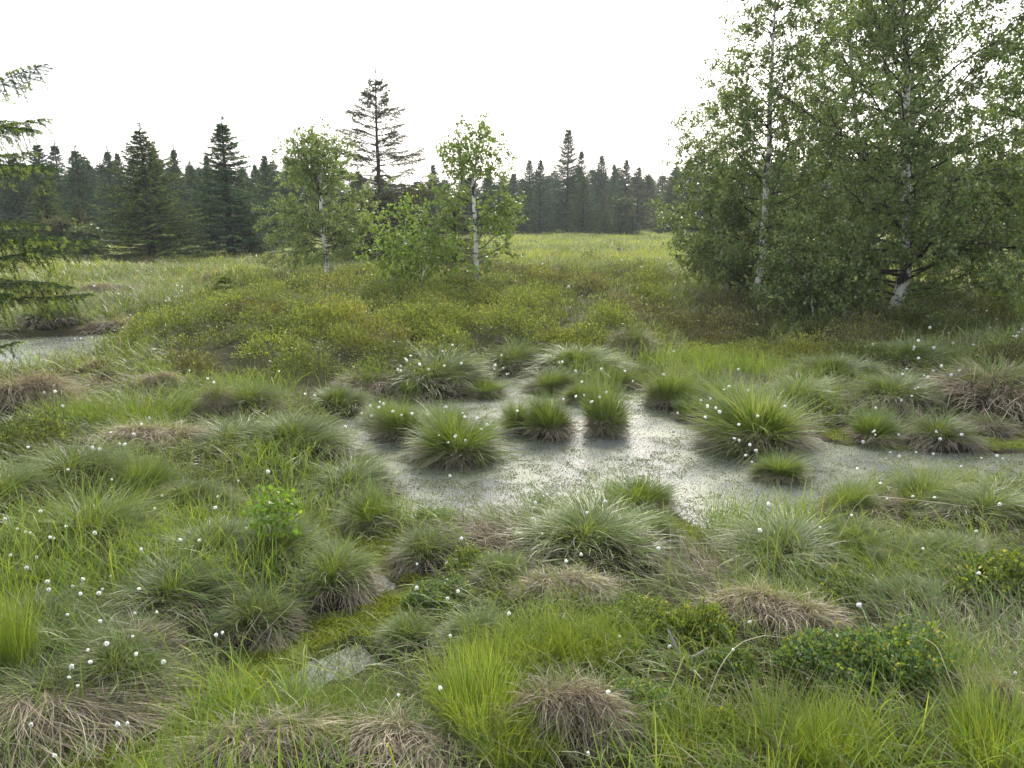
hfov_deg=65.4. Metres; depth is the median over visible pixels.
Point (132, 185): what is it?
spruce tree
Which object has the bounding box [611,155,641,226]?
spruce tree
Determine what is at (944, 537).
grass hummock
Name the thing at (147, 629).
dry hummock
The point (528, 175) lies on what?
spruce tree
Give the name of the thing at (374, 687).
sedge clump
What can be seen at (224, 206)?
spruce tree
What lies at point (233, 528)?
grass hummock
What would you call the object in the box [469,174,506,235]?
spruce tree
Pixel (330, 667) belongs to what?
water
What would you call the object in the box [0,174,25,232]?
spruce tree
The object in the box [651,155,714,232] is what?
spruce tree
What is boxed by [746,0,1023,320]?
birch tree
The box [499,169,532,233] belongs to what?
spruce tree
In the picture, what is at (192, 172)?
spruce tree
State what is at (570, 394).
cottongrass tussock
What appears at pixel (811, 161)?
birch tree
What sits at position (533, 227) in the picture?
spruce tree
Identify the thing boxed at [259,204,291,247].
spruce tree
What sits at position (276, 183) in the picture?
spruce tree
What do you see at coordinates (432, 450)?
cottongrass tussock
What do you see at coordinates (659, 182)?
spruce tree
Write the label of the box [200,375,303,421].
grass hummock
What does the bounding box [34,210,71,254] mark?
leafy bush
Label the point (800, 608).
grass hummock
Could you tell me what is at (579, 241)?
meadow grass
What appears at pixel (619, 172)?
spruce tree
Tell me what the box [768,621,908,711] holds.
bilberry bush
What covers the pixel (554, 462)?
water
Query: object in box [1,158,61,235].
spruce tree
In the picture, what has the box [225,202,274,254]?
spruce tree
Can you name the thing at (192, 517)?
sedge grass
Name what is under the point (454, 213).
bush
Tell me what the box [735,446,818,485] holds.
cottongrass tussock
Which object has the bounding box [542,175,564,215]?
spruce tree
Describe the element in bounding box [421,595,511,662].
grass hummock
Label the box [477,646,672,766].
straw bank
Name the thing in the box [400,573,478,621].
bilberry bush
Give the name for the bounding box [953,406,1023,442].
dry hummock
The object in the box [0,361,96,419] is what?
straw bank
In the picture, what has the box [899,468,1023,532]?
grass hummock
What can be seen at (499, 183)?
spruce tree
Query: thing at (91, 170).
spruce tree
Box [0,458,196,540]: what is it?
sedge clump
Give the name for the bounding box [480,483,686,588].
grass hummock
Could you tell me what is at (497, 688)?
sedge clump
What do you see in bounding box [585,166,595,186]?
spruce tree
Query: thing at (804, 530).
grass hummock
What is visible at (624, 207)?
leafy bush
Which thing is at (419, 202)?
spruce tree
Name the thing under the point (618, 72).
sky
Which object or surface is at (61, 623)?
grass hummock
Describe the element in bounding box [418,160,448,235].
spruce tree
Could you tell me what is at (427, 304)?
bilberry cover
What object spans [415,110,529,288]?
birch tree
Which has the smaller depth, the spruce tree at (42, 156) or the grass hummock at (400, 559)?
the grass hummock at (400, 559)
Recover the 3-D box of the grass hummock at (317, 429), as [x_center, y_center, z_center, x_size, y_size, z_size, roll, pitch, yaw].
[-1.717,0.402,6.254,1.390,0.460,1.455,5,13,21]
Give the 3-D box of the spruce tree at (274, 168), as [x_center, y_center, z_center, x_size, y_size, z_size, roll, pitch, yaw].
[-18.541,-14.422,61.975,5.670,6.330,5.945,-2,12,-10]
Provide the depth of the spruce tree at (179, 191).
53.70 m
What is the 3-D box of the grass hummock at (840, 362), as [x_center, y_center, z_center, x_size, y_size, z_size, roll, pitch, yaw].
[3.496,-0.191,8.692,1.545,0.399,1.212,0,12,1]
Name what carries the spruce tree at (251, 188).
on the ground at (318, 383)
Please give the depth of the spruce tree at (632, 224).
60.67 m
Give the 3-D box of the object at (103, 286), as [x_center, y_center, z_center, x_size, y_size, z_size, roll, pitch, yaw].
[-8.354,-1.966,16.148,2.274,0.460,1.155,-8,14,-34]
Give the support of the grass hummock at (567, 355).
on the ground at (318, 383)
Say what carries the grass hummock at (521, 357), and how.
in the water at (554, 462)
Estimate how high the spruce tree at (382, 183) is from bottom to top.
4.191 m
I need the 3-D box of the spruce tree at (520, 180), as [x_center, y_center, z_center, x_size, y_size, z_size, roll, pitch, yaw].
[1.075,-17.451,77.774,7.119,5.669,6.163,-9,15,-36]
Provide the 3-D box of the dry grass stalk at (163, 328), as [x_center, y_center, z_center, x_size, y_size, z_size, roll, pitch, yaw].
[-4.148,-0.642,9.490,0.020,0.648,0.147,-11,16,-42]
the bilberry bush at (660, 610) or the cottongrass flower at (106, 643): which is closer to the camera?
the cottongrass flower at (106, 643)
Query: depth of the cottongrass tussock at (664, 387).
8.13 m
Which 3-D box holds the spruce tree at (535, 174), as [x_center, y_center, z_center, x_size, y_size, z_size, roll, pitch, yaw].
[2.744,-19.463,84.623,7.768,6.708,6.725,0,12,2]
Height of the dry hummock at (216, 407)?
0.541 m
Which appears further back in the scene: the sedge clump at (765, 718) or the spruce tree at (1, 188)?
the spruce tree at (1, 188)
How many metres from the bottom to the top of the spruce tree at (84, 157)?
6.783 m
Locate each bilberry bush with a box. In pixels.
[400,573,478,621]
[415,505,457,529]
[441,538,496,584]
[594,591,681,640]
[608,674,689,743]
[658,589,736,658]
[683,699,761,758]
[695,638,761,688]
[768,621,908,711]
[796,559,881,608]
[836,614,972,703]
[938,542,1023,612]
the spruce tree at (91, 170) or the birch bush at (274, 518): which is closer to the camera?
the birch bush at (274, 518)
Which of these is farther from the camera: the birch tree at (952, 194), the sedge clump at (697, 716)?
the birch tree at (952, 194)
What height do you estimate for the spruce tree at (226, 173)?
5.791 m
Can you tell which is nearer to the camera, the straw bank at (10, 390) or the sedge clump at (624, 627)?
the sedge clump at (624, 627)
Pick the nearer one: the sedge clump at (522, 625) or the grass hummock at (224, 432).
the sedge clump at (522, 625)
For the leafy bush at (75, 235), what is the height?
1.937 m
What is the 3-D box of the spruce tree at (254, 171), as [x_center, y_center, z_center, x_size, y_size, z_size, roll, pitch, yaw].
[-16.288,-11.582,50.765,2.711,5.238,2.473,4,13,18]
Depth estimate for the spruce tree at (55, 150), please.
50.09 m
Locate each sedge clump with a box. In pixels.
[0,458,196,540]
[0,564,58,682]
[14,383,134,431]
[54,369,227,430]
[151,665,289,746]
[233,660,335,717]
[240,659,398,767]
[304,660,419,736]
[405,621,559,767]
[439,617,549,684]
[446,687,592,767]
[464,586,610,684]
[516,597,656,675]
[569,591,660,664]
[605,361,666,383]
[630,672,750,767]
[687,649,873,767]
[769,675,898,767]
[807,669,995,767]
[813,514,989,590]
[873,608,1023,687]
[922,649,1023,767]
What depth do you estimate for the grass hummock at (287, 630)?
3.67 m
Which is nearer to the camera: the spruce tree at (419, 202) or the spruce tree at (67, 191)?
the spruce tree at (67, 191)
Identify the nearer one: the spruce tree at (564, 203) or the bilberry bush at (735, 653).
the bilberry bush at (735, 653)
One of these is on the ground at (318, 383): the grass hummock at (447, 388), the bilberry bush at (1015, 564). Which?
the bilberry bush at (1015, 564)
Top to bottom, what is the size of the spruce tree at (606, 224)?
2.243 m
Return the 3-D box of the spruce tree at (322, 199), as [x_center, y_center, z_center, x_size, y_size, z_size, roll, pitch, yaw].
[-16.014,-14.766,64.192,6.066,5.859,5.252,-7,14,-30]
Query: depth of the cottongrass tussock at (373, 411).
7.58 m
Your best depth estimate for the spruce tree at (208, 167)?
36.90 m
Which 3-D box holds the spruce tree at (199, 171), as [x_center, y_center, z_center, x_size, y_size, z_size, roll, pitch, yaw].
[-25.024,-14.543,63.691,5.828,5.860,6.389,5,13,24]
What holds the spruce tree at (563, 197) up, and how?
on the ground at (318, 383)
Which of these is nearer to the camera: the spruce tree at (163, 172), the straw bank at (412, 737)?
the straw bank at (412, 737)
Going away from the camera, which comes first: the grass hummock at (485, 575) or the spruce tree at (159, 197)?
the grass hummock at (485, 575)
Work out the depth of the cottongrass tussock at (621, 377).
9.13 m
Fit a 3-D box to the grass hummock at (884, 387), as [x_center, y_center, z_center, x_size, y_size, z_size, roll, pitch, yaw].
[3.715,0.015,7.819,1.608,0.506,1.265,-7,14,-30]
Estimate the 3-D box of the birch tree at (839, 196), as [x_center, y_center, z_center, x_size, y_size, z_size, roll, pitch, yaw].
[12.646,-7.248,29.820,2.407,5.164,2.709,-5,13,-21]
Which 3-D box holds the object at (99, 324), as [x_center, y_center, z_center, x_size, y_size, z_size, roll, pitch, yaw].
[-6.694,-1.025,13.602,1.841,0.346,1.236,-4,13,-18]
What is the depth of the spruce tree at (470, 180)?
76.88 m
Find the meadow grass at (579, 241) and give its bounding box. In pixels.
[0,227,1023,377]
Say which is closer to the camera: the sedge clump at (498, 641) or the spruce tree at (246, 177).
the sedge clump at (498, 641)
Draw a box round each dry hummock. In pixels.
[0,614,228,767]
[42,606,189,705]
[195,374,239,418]
[329,364,398,401]
[598,321,663,360]
[760,363,853,396]
[914,347,1023,425]
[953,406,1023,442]
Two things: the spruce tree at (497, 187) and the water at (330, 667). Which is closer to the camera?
the water at (330, 667)
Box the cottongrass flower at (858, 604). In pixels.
[856,603,874,639]
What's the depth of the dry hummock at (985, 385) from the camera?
7.65 m
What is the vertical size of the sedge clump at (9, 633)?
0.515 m
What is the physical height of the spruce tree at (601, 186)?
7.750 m
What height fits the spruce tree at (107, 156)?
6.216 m
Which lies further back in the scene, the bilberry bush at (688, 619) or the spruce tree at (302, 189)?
the spruce tree at (302, 189)
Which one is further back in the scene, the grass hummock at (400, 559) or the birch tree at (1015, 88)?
the birch tree at (1015, 88)
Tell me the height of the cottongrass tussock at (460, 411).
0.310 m
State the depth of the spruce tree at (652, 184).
83.26 m
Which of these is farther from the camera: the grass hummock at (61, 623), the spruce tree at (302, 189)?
the spruce tree at (302, 189)
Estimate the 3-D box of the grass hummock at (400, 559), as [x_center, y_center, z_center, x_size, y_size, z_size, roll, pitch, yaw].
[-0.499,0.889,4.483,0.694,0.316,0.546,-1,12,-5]
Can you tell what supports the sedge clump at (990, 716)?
on the ground at (318, 383)
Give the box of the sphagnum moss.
[0,331,1023,767]
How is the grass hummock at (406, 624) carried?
on the ground at (318, 383)
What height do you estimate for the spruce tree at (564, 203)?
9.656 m
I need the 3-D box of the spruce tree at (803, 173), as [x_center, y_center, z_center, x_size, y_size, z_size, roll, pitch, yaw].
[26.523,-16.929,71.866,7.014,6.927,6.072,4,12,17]
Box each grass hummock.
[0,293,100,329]
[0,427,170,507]
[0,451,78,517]
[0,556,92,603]
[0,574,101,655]
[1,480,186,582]
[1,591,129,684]
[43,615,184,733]
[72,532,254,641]
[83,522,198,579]
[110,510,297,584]
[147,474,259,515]
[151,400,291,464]
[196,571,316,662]
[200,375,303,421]
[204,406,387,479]
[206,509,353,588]
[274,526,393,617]
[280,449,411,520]
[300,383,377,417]
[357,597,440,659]
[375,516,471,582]
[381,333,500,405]
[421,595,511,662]
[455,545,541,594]
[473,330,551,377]
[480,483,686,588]
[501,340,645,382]
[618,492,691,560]
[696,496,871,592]
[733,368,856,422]
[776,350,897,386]
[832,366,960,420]
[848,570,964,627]
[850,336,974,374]
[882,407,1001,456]
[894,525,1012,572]
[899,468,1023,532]
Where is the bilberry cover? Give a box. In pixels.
[0,244,1023,456]
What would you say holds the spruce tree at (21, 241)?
on the ground at (318, 383)
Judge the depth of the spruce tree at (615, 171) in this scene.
79.30 m
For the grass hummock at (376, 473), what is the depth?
5.64 m
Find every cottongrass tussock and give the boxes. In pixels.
[99,436,191,501]
[319,471,412,540]
[337,448,389,475]
[352,389,406,427]
[356,387,443,444]
[392,393,534,477]
[395,373,422,403]
[421,397,481,428]
[454,369,517,400]
[491,387,533,436]
[513,361,588,395]
[513,375,583,444]
[555,377,608,404]
[572,358,639,439]
[577,464,695,512]
[584,360,639,389]
[630,352,705,411]
[660,361,858,466]
[669,391,706,422]
[687,373,772,407]
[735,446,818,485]
[796,500,926,563]
[808,473,889,518]
[840,391,918,451]
[867,460,975,519]
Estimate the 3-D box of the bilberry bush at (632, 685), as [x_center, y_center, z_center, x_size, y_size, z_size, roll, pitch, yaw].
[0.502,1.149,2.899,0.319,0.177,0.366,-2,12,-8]
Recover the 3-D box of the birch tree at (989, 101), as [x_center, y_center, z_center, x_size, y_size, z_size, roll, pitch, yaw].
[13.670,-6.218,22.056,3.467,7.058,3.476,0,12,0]
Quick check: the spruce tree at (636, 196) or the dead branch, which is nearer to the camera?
the dead branch
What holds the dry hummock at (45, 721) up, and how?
on the ground at (318, 383)
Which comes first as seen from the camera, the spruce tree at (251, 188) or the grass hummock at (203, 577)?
the grass hummock at (203, 577)
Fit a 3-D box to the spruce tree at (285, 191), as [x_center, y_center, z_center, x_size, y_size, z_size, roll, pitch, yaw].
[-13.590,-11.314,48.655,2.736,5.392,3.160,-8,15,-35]
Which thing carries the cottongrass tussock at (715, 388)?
on the ground at (318, 383)
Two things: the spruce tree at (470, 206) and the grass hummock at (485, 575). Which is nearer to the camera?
the grass hummock at (485, 575)
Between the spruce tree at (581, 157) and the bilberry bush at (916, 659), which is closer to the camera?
the bilberry bush at (916, 659)
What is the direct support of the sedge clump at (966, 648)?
on the ground at (318, 383)
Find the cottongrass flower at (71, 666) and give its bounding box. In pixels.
[69,664,75,711]
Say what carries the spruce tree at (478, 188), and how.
on the ground at (318, 383)
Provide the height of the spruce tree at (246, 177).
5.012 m
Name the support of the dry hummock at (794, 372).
on the ground at (318, 383)
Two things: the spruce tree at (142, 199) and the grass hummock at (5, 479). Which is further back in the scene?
the spruce tree at (142, 199)
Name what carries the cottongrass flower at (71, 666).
on the dry hummock at (45, 721)
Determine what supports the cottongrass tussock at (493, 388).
in the water at (554, 462)
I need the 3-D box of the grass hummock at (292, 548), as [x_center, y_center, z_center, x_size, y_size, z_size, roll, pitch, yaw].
[-1.293,0.852,4.360,0.988,0.308,0.833,11,16,42]
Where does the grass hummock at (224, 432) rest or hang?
on the ground at (318, 383)
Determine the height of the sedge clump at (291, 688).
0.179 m
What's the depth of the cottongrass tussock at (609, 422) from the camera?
7.15 m
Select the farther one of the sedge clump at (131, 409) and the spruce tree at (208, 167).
the spruce tree at (208, 167)
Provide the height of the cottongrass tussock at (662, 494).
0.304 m
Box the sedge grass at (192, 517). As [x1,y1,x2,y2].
[0,271,1023,767]
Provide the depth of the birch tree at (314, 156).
18.57 m
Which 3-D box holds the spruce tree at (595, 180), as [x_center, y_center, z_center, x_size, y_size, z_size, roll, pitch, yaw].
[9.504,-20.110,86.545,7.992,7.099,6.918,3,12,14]
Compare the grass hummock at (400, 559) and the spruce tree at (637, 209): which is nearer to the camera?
the grass hummock at (400, 559)
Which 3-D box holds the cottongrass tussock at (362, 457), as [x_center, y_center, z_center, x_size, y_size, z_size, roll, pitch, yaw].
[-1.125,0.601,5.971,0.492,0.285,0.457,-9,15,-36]
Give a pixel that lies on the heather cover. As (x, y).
(554, 268)
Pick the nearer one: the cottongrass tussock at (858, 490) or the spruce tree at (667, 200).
the cottongrass tussock at (858, 490)
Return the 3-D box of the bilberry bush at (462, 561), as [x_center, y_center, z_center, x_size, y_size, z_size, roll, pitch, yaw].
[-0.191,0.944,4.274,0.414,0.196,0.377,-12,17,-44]
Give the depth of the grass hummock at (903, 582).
3.75 m
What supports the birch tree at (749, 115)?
on the ground at (318, 383)
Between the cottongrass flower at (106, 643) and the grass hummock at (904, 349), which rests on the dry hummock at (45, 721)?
the cottongrass flower at (106, 643)
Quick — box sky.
[0,0,1023,215]
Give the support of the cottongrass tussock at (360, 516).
on the ground at (318, 383)
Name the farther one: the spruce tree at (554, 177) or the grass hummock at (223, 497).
the spruce tree at (554, 177)
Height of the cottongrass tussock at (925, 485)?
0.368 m
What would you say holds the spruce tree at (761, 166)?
on the ground at (318, 383)
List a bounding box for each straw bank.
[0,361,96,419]
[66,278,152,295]
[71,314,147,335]
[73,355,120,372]
[75,410,224,453]
[130,693,385,767]
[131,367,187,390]
[285,682,520,767]
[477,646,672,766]
[491,558,633,617]
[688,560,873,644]
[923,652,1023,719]
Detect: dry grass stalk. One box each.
[158,303,167,352]
[249,602,293,650]
[662,657,683,708]
[705,635,785,703]
[835,495,971,543]
[925,638,961,715]
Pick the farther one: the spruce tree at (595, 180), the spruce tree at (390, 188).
the spruce tree at (595, 180)
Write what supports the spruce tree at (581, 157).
on the ground at (318, 383)
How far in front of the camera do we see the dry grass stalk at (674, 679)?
2.84 m
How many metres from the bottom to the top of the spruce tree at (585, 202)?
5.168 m
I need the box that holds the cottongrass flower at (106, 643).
[99,641,108,684]
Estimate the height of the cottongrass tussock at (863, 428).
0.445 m
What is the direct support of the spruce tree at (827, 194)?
on the ground at (318, 383)
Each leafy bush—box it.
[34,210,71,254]
[63,218,110,255]
[609,195,637,234]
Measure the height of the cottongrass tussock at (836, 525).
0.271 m
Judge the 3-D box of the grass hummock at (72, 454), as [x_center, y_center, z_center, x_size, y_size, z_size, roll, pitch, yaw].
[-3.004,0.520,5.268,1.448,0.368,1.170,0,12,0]
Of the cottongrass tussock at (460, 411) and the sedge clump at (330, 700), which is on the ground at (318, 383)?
the sedge clump at (330, 700)
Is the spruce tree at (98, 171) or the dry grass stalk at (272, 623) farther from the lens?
the spruce tree at (98, 171)
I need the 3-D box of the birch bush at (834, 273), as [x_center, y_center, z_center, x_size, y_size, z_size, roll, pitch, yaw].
[4.832,-1.810,12.872,1.658,2.128,2.178,-11,16,-42]
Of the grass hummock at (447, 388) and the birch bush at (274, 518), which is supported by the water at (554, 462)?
the grass hummock at (447, 388)
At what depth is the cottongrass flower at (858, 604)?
3.01 m
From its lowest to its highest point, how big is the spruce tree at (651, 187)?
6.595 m
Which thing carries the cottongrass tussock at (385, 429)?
in the water at (554, 462)
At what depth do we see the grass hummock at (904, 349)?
9.66 m
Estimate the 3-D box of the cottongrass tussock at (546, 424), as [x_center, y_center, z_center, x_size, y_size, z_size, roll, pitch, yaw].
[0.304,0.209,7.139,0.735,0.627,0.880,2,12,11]
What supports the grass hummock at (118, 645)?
on the ground at (318, 383)
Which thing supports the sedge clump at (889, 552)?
on the ground at (318, 383)
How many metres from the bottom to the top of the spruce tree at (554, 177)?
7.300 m
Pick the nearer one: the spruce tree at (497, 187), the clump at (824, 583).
the clump at (824, 583)
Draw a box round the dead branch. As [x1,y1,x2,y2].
[667,629,708,660]
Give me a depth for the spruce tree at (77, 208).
31.19 m
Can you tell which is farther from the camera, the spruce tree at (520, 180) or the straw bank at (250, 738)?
the spruce tree at (520, 180)
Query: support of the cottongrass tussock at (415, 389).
in the water at (554, 462)
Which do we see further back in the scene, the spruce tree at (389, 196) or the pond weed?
the spruce tree at (389, 196)
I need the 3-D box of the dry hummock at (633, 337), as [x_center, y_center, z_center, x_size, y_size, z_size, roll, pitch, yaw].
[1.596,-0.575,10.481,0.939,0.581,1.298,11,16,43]
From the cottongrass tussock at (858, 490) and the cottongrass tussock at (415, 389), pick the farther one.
the cottongrass tussock at (415, 389)
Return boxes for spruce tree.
[0,63,100,366]
[0,153,48,235]
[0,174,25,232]
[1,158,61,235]
[2,158,37,213]
[4,175,72,253]
[11,138,77,229]
[45,140,86,222]
[47,144,126,240]
[51,201,110,257]
[54,169,88,226]
[73,122,227,261]
[73,160,106,237]
[78,152,96,199]
[85,145,142,240]
[85,161,141,237]
[101,147,141,240]
[123,163,151,236]
[138,140,189,252]
[144,160,198,234]
[151,159,180,211]
[161,143,204,240]
[164,115,293,257]
[166,161,214,234]
[185,168,234,228]
[187,148,225,251]
[192,168,241,233]
[193,164,213,194]
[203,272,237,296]
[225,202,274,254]
[233,165,267,228]
[234,171,255,224]
[239,160,265,233]
[247,150,289,239]
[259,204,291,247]
[265,169,312,231]
[269,157,307,228]
[275,154,313,239]
[284,66,469,263]
[289,172,330,235]
[307,179,330,229]
[341,168,367,211]
[369,177,396,231]
[375,179,413,215]
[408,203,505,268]
[411,180,428,224]
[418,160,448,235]
[420,180,466,231]
[435,177,453,210]
[445,179,496,232]
[456,177,482,229]
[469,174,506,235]
[470,180,483,204]
[477,178,498,223]
[477,182,519,227]
[495,173,511,190]
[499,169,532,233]
[508,176,554,228]
[516,155,542,232]
[520,155,561,234]
[528,169,561,230]
[542,123,596,232]
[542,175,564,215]
[547,168,564,215]
[550,173,577,229]
[559,172,600,233]
[560,147,596,231]
[584,168,614,225]
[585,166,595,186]
[587,151,615,229]
[592,164,626,212]
[592,209,619,234]
[602,161,622,229]
[604,172,655,229]
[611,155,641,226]
[619,215,645,236]
[620,164,657,230]
[631,171,663,228]
[639,172,664,208]
[641,165,701,232]
[649,172,672,225]
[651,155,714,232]
[660,164,681,194]
[746,150,765,205]
[792,164,839,232]
[817,180,844,227]
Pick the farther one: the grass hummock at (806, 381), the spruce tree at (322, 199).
the spruce tree at (322, 199)
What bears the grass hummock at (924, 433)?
on the water at (554, 462)
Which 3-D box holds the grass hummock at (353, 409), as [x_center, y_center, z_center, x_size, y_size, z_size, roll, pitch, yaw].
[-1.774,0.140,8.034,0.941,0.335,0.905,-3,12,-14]
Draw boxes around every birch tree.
[248,117,394,278]
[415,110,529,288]
[644,89,812,294]
[669,0,853,309]
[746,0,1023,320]
[762,0,1003,283]
[824,129,894,246]
[935,25,1023,266]
[962,0,1023,311]
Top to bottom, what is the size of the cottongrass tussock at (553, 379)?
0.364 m
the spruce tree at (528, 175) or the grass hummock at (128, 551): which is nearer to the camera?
the grass hummock at (128, 551)
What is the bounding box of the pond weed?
[0,333,1023,697]
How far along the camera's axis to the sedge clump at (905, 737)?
2.59 m
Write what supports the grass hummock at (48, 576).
on the ground at (318, 383)
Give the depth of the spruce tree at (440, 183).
75.70 m
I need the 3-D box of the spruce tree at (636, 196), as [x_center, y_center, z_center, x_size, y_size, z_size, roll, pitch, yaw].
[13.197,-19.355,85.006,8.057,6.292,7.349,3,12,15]
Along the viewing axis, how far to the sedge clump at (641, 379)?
9.30 m
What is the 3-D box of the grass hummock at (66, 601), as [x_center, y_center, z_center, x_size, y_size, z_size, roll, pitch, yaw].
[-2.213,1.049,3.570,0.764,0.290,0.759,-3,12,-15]
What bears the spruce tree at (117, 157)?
on the ground at (318, 383)
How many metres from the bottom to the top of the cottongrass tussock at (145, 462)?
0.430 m
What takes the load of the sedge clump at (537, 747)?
on the ground at (318, 383)
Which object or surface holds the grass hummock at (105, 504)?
on the ground at (318, 383)
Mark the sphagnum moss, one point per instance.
(382, 607)
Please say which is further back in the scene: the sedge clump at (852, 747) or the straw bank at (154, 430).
the straw bank at (154, 430)
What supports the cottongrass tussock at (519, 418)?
in the water at (554, 462)
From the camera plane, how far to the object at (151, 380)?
7.98 m
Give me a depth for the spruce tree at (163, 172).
55.86 m
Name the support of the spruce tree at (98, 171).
on the ground at (318, 383)
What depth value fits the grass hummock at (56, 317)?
13.32 m
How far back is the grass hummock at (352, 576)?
4.02 m
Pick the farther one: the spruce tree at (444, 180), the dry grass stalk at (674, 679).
the spruce tree at (444, 180)
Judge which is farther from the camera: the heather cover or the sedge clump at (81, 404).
the heather cover
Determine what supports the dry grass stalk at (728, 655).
on the ground at (318, 383)
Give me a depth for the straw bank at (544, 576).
3.88 m
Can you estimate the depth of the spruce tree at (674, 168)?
91.41 m
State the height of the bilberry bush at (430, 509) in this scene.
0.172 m
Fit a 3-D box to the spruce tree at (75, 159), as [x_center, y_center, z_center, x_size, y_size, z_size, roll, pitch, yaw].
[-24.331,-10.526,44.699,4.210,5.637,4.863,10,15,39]
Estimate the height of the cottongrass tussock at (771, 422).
0.795 m
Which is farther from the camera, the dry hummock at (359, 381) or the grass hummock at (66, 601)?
the dry hummock at (359, 381)
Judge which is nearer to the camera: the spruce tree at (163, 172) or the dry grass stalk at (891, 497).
the dry grass stalk at (891, 497)
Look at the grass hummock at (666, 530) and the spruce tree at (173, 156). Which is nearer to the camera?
the grass hummock at (666, 530)
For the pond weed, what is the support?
on the water at (69, 340)
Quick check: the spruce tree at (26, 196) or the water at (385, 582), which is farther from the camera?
the spruce tree at (26, 196)
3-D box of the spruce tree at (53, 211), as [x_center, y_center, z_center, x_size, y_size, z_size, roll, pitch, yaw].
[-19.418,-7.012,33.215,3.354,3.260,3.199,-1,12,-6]
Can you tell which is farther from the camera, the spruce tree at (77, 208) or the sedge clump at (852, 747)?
the spruce tree at (77, 208)
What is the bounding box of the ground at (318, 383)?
[0,233,1023,767]
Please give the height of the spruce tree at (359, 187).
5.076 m
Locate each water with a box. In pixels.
[0,334,141,370]
[253,645,375,705]
[303,508,343,521]
[336,375,1023,527]
[373,574,394,592]
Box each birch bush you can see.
[242,480,303,543]
[353,184,466,297]
[744,204,880,329]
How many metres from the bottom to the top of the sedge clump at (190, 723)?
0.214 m
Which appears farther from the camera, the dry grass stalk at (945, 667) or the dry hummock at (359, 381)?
the dry hummock at (359, 381)
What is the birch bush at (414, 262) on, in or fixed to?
on the ground at (318, 383)
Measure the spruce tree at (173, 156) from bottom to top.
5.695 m
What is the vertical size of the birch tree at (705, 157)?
4.441 m
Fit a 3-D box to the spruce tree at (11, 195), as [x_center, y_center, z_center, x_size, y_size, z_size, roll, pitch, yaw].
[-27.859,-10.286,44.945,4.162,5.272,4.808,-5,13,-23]
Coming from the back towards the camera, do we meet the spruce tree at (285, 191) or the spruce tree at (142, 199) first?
the spruce tree at (285, 191)
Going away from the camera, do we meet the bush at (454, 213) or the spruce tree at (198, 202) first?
the bush at (454, 213)
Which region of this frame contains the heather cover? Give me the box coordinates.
[56,254,772,345]
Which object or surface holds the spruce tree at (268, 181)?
on the ground at (318, 383)
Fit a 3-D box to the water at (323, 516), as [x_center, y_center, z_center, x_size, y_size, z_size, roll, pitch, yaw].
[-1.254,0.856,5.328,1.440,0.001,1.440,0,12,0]
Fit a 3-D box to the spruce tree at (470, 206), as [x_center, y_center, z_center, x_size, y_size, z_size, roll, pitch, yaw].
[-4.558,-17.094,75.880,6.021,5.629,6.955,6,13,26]
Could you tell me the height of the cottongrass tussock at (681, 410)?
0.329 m
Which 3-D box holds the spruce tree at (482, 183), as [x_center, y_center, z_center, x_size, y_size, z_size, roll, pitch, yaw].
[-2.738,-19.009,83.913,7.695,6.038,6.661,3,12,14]
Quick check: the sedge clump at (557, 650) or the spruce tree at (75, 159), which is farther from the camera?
the spruce tree at (75, 159)

